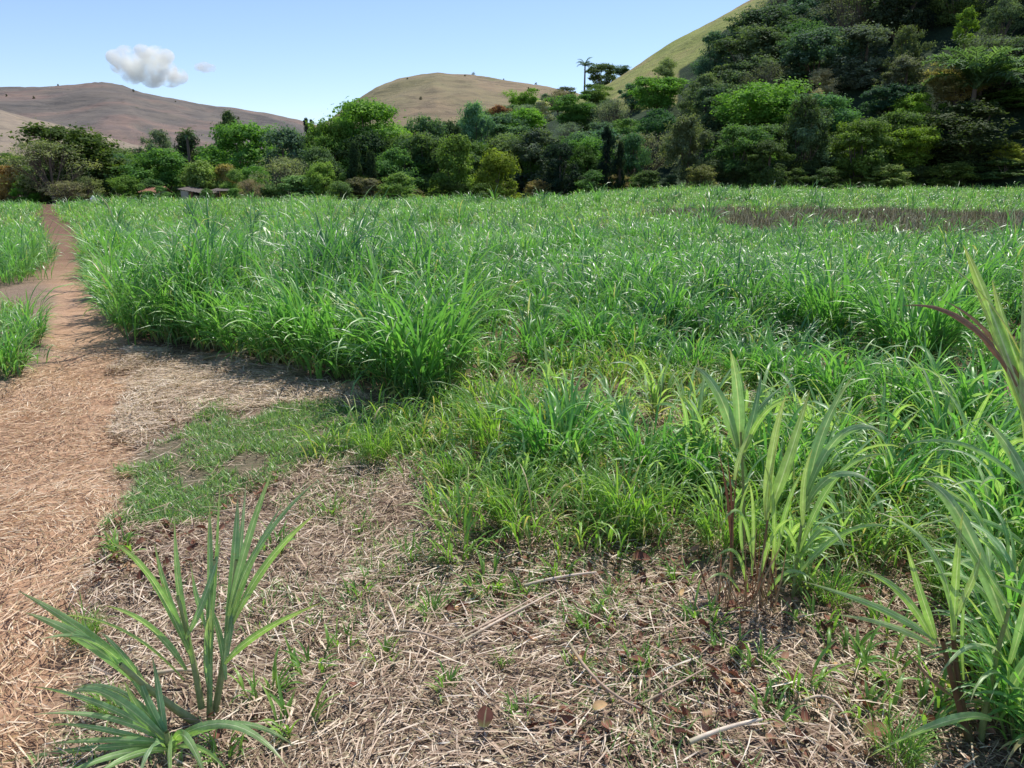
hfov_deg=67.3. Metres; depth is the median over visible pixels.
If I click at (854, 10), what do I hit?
tree
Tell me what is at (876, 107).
tree
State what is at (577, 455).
grass clump
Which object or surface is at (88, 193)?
bush
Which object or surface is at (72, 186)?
bush
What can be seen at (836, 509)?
grass clump
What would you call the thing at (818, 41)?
tree
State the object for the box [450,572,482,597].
weed
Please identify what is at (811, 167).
tree
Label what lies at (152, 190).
house
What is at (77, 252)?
grass clump
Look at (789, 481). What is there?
grass clump
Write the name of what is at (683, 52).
hill
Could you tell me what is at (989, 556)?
grass clump
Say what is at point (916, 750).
grass clump
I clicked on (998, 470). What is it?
grass clump
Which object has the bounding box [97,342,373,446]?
pale straw
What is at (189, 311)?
grass clump
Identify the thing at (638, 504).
grass clump
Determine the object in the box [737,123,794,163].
tree
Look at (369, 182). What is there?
bush
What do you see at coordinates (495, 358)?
grass clump
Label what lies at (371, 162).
tree
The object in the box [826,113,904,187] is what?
tree
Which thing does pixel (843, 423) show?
grass clump
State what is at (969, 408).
grass clump
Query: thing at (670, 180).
bush
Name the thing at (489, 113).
tree
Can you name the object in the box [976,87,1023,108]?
tree
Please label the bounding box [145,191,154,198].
bush
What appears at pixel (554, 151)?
tree
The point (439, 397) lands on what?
grass clump
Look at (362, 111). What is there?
tree
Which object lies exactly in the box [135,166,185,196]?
tree
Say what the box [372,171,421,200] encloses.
bush
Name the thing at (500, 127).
tree
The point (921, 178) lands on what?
bush
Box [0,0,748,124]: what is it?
sky
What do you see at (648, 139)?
tree
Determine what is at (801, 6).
tree
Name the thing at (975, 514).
grass clump
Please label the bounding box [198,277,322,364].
grass clump
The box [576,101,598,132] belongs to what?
tree
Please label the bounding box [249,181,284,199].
bush
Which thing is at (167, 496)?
creeping grass
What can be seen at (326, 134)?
tree
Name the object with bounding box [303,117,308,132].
tree
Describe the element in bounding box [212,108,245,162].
tree
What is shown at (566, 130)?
tree
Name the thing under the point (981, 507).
grass clump
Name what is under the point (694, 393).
grass clump
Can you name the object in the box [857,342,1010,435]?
grass clump
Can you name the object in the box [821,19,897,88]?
tree
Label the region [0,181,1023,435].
field grass
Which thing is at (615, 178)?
bush
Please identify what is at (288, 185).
bush
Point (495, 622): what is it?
dry stalk
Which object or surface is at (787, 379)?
grass clump
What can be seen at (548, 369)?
grass clump
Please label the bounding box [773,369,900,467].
grass clump
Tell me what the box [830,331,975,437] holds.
grass clump
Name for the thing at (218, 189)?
open shed
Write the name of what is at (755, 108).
tree
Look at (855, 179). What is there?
bush
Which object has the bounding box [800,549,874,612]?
grass clump
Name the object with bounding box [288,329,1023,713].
weedy grass
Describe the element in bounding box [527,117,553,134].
tree
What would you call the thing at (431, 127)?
tree
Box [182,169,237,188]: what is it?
tree
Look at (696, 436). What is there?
grass clump
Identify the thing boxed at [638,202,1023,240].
dry stalks
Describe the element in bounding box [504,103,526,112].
tree
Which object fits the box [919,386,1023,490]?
grass clump
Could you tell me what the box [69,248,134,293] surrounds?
grass clump
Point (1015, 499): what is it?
grass clump
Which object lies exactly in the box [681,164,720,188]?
bush
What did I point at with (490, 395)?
grass clump
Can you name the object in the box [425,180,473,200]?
bush
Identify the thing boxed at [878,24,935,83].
tree
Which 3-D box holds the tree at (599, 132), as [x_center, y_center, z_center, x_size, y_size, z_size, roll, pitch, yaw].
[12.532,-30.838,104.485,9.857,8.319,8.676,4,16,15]
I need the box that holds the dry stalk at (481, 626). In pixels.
[455,595,537,639]
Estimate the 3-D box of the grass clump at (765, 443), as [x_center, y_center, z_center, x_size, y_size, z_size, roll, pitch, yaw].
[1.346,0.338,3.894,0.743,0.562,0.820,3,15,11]
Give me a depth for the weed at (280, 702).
2.34 m
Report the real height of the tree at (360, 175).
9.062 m
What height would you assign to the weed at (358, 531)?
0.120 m
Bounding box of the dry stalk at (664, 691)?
[640,658,721,705]
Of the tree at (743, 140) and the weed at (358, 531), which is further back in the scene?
the tree at (743, 140)
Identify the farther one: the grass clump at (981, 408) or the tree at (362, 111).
the tree at (362, 111)
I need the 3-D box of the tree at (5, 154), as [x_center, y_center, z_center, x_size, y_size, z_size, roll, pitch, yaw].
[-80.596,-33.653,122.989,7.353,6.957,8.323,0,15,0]
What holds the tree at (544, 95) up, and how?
on the hill at (683, 52)
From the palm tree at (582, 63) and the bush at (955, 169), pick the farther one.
the palm tree at (582, 63)
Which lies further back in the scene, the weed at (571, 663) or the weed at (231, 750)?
the weed at (571, 663)
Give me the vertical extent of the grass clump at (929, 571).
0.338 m
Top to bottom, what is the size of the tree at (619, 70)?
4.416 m
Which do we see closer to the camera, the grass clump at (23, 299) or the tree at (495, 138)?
the grass clump at (23, 299)
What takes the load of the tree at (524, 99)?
on the hill at (683, 52)
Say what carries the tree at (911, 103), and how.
on the hill at (683, 52)
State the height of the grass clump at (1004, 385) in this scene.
0.768 m
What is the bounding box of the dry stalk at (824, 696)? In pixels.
[801,695,850,726]
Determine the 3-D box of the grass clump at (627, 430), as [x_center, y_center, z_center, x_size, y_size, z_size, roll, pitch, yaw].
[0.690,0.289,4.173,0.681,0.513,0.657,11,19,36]
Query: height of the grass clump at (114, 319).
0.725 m
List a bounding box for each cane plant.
[3,657,295,767]
[19,470,321,725]
[693,350,894,617]
[803,481,1023,758]
[897,245,1023,543]
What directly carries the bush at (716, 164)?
on the ground at (40, 291)
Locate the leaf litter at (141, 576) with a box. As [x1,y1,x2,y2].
[91,414,1022,767]
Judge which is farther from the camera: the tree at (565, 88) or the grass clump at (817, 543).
the tree at (565, 88)
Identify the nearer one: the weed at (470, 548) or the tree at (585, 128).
the weed at (470, 548)
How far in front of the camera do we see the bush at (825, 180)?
82.34 m
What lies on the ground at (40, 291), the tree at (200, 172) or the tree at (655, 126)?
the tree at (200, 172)
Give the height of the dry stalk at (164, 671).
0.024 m
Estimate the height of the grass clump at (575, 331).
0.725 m
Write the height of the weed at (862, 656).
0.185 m
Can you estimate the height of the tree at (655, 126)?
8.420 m
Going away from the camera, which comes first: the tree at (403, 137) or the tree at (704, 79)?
the tree at (403, 137)
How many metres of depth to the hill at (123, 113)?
582.29 m
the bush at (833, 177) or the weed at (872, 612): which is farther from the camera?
the bush at (833, 177)
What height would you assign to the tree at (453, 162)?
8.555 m
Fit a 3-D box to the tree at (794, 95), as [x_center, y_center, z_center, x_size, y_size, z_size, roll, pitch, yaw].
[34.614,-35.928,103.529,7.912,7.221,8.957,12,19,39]
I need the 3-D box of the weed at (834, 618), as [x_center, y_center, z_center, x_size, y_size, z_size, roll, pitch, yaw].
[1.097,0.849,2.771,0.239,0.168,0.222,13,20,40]
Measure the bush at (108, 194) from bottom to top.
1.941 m
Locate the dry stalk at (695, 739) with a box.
[688,718,762,744]
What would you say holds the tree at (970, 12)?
on the hill at (683, 52)
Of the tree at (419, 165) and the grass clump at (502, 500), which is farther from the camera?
the tree at (419, 165)
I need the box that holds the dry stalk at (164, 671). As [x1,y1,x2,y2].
[157,668,198,675]
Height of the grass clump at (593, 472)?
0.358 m
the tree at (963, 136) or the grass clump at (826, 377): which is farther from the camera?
the tree at (963, 136)
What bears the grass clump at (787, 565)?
on the ground at (40, 291)
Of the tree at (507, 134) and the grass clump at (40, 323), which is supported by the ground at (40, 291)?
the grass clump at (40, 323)
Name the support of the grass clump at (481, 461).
on the ground at (40, 291)
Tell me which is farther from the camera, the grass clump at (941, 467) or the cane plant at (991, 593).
the grass clump at (941, 467)
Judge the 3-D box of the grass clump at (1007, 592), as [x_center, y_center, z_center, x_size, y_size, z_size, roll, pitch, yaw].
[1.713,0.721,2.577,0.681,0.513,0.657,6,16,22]
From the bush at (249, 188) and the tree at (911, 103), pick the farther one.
the tree at (911, 103)
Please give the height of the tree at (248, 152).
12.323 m
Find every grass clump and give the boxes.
[0,232,43,255]
[0,292,27,314]
[0,300,59,345]
[0,313,47,376]
[44,590,122,651]
[64,241,91,273]
[66,259,151,318]
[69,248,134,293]
[69,675,134,721]
[80,273,158,337]
[105,259,217,345]
[150,263,258,351]
[176,279,282,360]
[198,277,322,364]
[221,245,407,373]
[283,296,406,379]
[311,238,535,404]
[336,401,405,466]
[397,265,509,347]
[416,445,472,490]
[420,364,484,416]
[428,362,550,463]
[430,407,464,448]
[444,447,575,532]
[445,437,509,483]
[468,316,534,378]
[475,348,636,474]
[480,377,544,425]
[492,301,575,367]
[508,428,571,492]
[525,339,610,409]
[530,371,637,440]
[534,421,630,478]
[538,447,616,512]
[539,281,654,355]
[564,430,708,544]
[570,363,668,424]
[574,387,717,484]
[585,376,656,444]
[605,303,684,360]
[606,422,708,494]
[607,333,704,418]
[616,260,744,343]
[628,397,723,476]
[646,364,769,487]
[647,395,762,502]
[653,323,742,384]
[658,362,753,434]
[659,462,787,559]
[675,448,779,527]
[694,435,820,516]
[701,317,799,393]
[710,393,859,497]
[712,360,821,442]
[733,485,810,560]
[740,315,844,395]
[745,358,870,430]
[745,475,856,577]
[752,380,876,477]
[756,525,837,595]
[759,234,911,343]
[759,495,855,563]
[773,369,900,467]
[779,327,911,418]
[783,422,901,515]
[791,378,945,475]
[791,468,900,569]
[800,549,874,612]
[814,246,1017,368]
[828,406,958,510]
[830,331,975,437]
[832,478,962,560]
[841,412,988,509]
[849,696,953,767]
[856,364,1022,496]
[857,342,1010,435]
[862,320,1016,456]
[867,487,980,556]
[877,361,1022,459]
[895,521,1020,609]
[899,427,1009,523]
[900,435,1023,557]
[911,342,1022,448]
[914,485,1023,627]
[914,516,1023,653]
[915,467,1023,565]
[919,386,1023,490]
[919,556,1023,767]
[925,518,1023,650]
[929,415,1023,517]
[931,597,1023,734]
[934,448,1023,562]
[953,419,1023,535]
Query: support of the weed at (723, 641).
on the ground at (40, 291)
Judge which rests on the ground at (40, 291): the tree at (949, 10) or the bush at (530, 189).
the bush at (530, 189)
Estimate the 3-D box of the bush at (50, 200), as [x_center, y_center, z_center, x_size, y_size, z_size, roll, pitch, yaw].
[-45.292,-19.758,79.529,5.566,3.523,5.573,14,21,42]
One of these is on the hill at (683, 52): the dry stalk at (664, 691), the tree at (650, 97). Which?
the tree at (650, 97)
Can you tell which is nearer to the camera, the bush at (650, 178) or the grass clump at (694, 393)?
the grass clump at (694, 393)
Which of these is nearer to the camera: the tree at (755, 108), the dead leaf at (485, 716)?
the dead leaf at (485, 716)
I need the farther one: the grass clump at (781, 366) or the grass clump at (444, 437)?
the grass clump at (781, 366)
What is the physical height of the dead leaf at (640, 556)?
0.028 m
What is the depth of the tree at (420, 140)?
90.01 m
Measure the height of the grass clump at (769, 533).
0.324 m
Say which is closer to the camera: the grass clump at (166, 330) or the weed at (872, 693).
the weed at (872, 693)
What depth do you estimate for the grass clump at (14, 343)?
6.42 m
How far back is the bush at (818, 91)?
101.96 m
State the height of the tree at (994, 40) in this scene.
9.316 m
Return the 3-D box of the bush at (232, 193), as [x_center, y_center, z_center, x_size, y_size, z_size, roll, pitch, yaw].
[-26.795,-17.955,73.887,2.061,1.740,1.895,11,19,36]
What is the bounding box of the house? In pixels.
[138,186,171,198]
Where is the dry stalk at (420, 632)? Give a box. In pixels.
[399,629,451,645]
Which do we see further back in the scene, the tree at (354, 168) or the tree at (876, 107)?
the tree at (876, 107)
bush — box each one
[0,164,42,202]
[6,185,57,203]
[8,178,41,203]
[36,178,89,201]
[43,178,99,203]
[65,176,105,201]
[102,192,112,198]
[105,175,140,200]
[136,178,165,193]
[136,183,148,198]
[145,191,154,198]
[153,185,172,200]
[199,188,214,200]
[208,163,241,197]
[219,168,246,198]
[224,188,240,202]
[236,178,264,199]
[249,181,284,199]
[268,175,325,198]
[322,179,356,202]
[345,177,374,198]
[359,178,386,199]
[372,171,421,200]
[409,189,425,199]
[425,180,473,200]
[470,183,490,198]
[500,183,516,198]
[523,178,553,198]
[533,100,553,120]
[564,175,589,195]
[575,169,607,193]
[601,175,630,190]
[629,170,662,189]
[629,174,646,188]
[659,175,679,187]
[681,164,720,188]
[698,159,731,187]
[716,168,748,188]
[785,167,811,189]
[808,166,845,190]
[810,88,822,95]
[820,167,843,189]
[836,163,879,186]
[857,163,913,190]
[873,158,922,188]
[909,165,930,185]
[916,161,982,188]
[971,159,1023,179]
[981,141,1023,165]
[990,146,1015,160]
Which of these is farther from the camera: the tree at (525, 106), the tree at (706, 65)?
the tree at (525, 106)
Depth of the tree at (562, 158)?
91.63 m
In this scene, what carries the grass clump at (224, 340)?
on the ground at (40, 291)
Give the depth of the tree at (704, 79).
111.72 m
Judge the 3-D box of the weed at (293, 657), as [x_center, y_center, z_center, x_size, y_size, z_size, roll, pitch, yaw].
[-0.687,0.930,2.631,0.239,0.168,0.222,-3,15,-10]
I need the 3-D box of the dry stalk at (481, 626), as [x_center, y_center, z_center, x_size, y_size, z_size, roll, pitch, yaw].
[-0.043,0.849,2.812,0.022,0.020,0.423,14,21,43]
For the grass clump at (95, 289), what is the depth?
9.16 m
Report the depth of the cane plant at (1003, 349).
2.70 m
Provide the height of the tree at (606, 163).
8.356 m
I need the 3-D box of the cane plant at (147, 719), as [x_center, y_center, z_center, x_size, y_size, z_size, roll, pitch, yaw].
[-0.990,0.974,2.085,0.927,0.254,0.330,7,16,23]
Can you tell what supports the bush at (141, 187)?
on the ground at (40, 291)
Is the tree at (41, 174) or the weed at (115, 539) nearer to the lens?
the weed at (115, 539)
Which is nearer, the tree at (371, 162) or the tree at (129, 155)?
the tree at (371, 162)
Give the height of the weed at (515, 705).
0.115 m
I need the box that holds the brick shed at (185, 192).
[178,186,220,199]
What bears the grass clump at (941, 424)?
on the ground at (40, 291)
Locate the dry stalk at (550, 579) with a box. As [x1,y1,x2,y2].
[524,571,595,586]
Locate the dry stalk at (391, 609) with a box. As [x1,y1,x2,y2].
[387,601,399,632]
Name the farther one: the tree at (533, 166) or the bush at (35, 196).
the tree at (533, 166)
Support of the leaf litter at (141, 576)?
on the ground at (40, 291)
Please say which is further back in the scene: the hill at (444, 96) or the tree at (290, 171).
the hill at (444, 96)
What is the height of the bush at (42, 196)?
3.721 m
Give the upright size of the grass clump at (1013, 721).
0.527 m
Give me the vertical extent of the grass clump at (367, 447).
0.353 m
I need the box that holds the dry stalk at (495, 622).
[459,589,560,643]
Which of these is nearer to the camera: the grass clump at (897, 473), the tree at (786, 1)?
the grass clump at (897, 473)
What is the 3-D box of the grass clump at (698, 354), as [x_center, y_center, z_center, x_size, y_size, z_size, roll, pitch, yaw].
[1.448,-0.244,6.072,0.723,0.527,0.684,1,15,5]
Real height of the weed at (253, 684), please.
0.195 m
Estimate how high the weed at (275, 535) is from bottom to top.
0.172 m
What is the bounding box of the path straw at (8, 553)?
[0,333,157,767]
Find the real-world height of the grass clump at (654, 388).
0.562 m
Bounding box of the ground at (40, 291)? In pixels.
[0,191,1023,767]
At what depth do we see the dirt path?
4.34 m
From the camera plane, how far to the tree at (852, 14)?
115.03 m
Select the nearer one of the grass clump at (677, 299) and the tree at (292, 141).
the grass clump at (677, 299)
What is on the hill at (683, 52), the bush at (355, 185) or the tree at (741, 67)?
the tree at (741, 67)
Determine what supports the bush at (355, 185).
on the ground at (40, 291)
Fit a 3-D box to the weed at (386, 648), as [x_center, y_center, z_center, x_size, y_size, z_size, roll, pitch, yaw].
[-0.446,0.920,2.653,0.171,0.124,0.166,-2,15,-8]
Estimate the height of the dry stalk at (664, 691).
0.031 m
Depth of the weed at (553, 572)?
3.16 m
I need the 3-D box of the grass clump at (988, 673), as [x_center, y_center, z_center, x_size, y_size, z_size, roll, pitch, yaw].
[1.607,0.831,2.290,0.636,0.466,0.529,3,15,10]
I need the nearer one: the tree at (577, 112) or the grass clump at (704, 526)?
the grass clump at (704, 526)
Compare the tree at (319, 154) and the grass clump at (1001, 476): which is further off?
the tree at (319, 154)
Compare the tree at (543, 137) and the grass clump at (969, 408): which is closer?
the grass clump at (969, 408)
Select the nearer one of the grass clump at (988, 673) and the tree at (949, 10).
the grass clump at (988, 673)
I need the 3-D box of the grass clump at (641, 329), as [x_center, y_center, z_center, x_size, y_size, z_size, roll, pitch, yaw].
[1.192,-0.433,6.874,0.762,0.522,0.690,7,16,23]
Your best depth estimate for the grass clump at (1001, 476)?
3.48 m
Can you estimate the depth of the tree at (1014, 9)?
98.93 m
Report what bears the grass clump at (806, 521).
on the ground at (40, 291)
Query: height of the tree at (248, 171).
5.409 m
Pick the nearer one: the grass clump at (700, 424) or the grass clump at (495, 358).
the grass clump at (700, 424)
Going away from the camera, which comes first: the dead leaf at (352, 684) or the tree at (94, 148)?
the dead leaf at (352, 684)
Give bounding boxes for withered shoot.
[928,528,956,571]
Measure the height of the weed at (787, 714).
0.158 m
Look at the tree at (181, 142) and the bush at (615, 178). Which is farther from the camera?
the tree at (181, 142)
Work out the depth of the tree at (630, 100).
141.11 m
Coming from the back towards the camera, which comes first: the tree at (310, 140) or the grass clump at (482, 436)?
the tree at (310, 140)
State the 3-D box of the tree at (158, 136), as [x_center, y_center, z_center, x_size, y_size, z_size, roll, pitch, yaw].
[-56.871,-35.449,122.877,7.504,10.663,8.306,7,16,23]
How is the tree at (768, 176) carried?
on the ground at (40, 291)
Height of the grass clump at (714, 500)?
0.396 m
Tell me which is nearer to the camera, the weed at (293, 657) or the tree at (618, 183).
the weed at (293, 657)
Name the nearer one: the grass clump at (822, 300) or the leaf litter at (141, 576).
the leaf litter at (141, 576)
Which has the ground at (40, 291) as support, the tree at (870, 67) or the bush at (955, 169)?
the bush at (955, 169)
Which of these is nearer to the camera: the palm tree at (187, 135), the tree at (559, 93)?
the palm tree at (187, 135)
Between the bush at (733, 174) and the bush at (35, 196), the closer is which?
the bush at (35, 196)
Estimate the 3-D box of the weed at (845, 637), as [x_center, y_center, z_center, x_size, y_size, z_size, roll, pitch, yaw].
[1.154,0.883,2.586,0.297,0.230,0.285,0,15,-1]
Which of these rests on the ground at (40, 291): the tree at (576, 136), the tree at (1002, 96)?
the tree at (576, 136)
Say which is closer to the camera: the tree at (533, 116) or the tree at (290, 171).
the tree at (290, 171)
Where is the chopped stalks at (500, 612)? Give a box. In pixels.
[20,348,987,767]
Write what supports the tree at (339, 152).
on the ground at (40, 291)
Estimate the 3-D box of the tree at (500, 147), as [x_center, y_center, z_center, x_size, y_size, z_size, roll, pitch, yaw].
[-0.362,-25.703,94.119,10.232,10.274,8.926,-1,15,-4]
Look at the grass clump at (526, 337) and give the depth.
6.75 m
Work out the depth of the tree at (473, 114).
125.06 m
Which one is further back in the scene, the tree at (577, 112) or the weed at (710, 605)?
the tree at (577, 112)
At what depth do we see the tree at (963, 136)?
83.73 m
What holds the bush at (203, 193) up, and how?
on the ground at (40, 291)
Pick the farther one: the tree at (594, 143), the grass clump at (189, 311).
the tree at (594, 143)
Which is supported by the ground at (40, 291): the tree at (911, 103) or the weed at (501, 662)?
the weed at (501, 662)
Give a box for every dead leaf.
[348,682,356,687]
[477,706,492,727]
[592,700,606,709]
[632,552,650,559]
[863,721,890,737]
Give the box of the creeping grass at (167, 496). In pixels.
[27,394,963,767]
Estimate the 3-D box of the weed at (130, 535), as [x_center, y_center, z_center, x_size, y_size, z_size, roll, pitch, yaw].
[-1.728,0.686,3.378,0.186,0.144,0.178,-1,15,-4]
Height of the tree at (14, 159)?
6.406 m
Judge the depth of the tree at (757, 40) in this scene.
115.72 m
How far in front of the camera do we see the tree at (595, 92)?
151.14 m
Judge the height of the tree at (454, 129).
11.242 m
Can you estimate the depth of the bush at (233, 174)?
78.52 m
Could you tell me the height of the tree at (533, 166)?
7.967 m
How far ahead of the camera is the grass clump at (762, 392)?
4.67 m
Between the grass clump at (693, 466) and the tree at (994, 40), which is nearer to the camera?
the grass clump at (693, 466)
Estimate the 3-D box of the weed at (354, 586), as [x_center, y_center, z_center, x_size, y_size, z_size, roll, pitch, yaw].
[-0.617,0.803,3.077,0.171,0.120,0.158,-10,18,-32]
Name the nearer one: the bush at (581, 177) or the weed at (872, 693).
the weed at (872, 693)
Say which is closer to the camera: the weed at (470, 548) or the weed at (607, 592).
the weed at (607, 592)
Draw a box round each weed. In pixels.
[90,525,146,562]
[99,525,140,551]
[196,730,253,766]
[218,644,305,705]
[253,519,300,555]
[258,674,340,746]
[277,624,344,677]
[313,491,346,518]
[324,615,366,648]
[341,563,379,602]
[347,509,373,533]
[357,634,403,665]
[377,554,405,577]
[398,529,440,567]
[410,583,450,623]
[419,514,494,568]
[424,657,464,703]
[450,547,509,601]
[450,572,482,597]
[490,642,517,668]
[498,689,541,720]
[504,567,548,599]
[535,540,592,583]
[555,644,599,674]
[559,597,617,634]
[589,582,631,612]
[617,634,656,678]
[653,557,700,585]
[674,574,741,633]
[680,653,714,690]
[706,621,753,666]
[732,628,788,673]
[744,673,804,729]
[758,640,853,706]
[781,589,846,637]
[804,602,902,678]
[837,678,914,728]
[844,626,923,691]
[859,584,931,640]
[868,638,990,748]
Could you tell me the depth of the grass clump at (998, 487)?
3.15 m
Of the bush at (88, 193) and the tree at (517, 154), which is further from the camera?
the tree at (517, 154)
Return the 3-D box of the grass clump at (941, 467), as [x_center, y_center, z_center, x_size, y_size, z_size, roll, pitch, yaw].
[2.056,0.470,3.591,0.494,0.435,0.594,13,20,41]
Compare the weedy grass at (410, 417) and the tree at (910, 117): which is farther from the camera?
the tree at (910, 117)
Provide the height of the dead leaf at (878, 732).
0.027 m
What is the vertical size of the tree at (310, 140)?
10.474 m
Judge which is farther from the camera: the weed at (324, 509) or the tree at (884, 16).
the tree at (884, 16)
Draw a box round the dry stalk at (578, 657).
[567,640,640,708]
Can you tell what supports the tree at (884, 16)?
on the hill at (683, 52)
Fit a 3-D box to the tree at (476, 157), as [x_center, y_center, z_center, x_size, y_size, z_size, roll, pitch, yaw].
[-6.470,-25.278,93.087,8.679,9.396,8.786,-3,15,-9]
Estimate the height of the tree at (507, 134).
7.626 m
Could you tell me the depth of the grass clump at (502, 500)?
3.64 m
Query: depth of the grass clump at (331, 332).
6.16 m
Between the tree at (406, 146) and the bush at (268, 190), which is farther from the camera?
the tree at (406, 146)
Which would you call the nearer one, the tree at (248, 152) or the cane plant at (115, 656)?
the cane plant at (115, 656)
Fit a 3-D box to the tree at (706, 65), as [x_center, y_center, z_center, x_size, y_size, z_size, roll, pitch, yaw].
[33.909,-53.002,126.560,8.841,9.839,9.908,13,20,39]
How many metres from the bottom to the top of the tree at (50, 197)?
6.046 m
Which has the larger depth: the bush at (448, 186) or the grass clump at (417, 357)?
the bush at (448, 186)
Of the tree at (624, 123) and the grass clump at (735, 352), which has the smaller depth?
the grass clump at (735, 352)
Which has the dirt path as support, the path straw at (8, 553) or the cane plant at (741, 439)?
the path straw at (8, 553)
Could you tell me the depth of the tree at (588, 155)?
88.69 m
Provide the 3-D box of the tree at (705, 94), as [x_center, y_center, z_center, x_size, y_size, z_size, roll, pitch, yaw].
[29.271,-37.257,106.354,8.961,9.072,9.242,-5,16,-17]
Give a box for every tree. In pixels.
[0,121,129,198]
[0,131,102,203]
[0,152,27,188]
[0,156,29,175]
[17,165,55,198]
[93,150,134,197]
[101,144,189,200]
[112,146,133,156]
[115,152,140,193]
[129,128,173,153]
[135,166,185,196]
[151,165,185,192]
[173,127,209,197]
[173,159,224,198]
[175,127,196,186]
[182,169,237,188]
[194,119,292,186]
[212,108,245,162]
[238,164,273,197]
[247,121,310,196]
[249,153,307,196]
[286,145,345,198]
[288,132,314,167]
[301,115,362,181]
[301,160,345,200]
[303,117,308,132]
[317,95,411,143]
[331,136,385,176]
[331,148,378,189]
[341,126,399,197]
[343,139,362,196]
[363,149,380,192]
[375,144,423,197]
[377,136,434,186]
[378,132,418,184]
[398,128,454,195]
[403,111,450,142]
[405,152,457,197]
[426,133,477,198]
[429,137,488,189]
[439,118,463,139]
[453,99,495,145]
[454,140,504,189]
[469,144,527,201]
[477,111,534,142]
[483,108,496,114]
[484,130,527,196]
[485,133,516,142]
[486,105,511,116]
[488,132,518,146]
[495,105,548,134]
[501,124,572,200]
[502,88,539,107]
[503,132,546,190]
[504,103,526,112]
[508,147,546,190]
[511,103,538,112]
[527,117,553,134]
[534,137,580,196]
[535,93,556,113]
[539,140,577,179]
[540,88,568,115]
[541,93,596,133]
[552,121,583,141]
[554,86,575,100]
[556,129,604,189]
[562,144,600,193]
[567,134,614,184]
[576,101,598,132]
[577,57,595,90]
[577,83,613,105]
[583,121,617,147]
[586,62,617,84]
[587,97,635,127]
[589,97,624,128]
[590,125,625,180]
[596,124,618,190]
[609,117,644,145]
[611,130,653,187]
[611,139,627,190]
[613,65,631,75]
[613,126,681,175]
[617,82,642,112]
[624,75,691,109]
[630,108,676,165]
[649,57,679,100]
[659,111,714,184]
[674,72,730,130]
[677,128,726,184]
[688,29,740,84]
[688,80,746,142]
[701,123,776,180]
[704,76,820,127]
[711,20,793,83]
[713,53,783,89]
[722,2,811,55]
[734,138,796,190]
[736,61,801,94]
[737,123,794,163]
[755,0,836,21]
[755,89,802,125]
[771,18,827,69]
[772,0,831,45]
[773,106,842,186]
[775,23,868,90]
[775,91,839,186]
[785,90,863,141]
[800,68,843,95]
[805,0,887,42]
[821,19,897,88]
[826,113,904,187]
[843,0,897,26]
[854,0,939,46]
[858,81,932,123]
[866,110,932,162]
[872,53,933,115]
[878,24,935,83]
[882,124,944,175]
[887,92,947,126]
[917,98,1023,171]
[919,62,996,104]
[920,0,993,26]
[921,45,1023,120]
[926,24,1023,100]
[951,6,981,49]
[973,36,1023,93]
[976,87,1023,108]
[978,0,1023,47]
[997,0,1023,27]
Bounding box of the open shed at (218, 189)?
[211,188,232,198]
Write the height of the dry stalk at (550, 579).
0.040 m
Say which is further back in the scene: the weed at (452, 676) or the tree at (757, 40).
the tree at (757, 40)
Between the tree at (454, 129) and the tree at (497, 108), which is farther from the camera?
the tree at (497, 108)
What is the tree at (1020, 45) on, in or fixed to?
on the hill at (683, 52)
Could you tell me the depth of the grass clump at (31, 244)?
16.24 m
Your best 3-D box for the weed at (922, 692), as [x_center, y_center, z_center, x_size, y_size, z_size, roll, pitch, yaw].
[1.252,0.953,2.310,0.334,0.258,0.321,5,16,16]
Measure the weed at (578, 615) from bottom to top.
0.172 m
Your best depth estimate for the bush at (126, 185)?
76.86 m
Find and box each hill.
[0,82,316,151]
[0,110,145,196]
[239,72,578,162]
[484,0,1023,190]
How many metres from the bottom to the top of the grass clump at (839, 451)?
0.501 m
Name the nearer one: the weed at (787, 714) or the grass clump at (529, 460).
the weed at (787, 714)
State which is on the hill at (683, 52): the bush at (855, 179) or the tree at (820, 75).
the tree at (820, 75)
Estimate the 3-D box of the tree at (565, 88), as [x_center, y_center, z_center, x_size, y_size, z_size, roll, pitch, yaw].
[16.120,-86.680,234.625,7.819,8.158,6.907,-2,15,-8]
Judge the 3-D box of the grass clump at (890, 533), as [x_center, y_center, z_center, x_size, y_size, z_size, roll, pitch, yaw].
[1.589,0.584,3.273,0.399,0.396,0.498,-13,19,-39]
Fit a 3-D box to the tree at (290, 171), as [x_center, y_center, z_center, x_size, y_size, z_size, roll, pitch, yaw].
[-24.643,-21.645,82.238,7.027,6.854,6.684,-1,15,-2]
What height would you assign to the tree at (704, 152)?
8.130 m

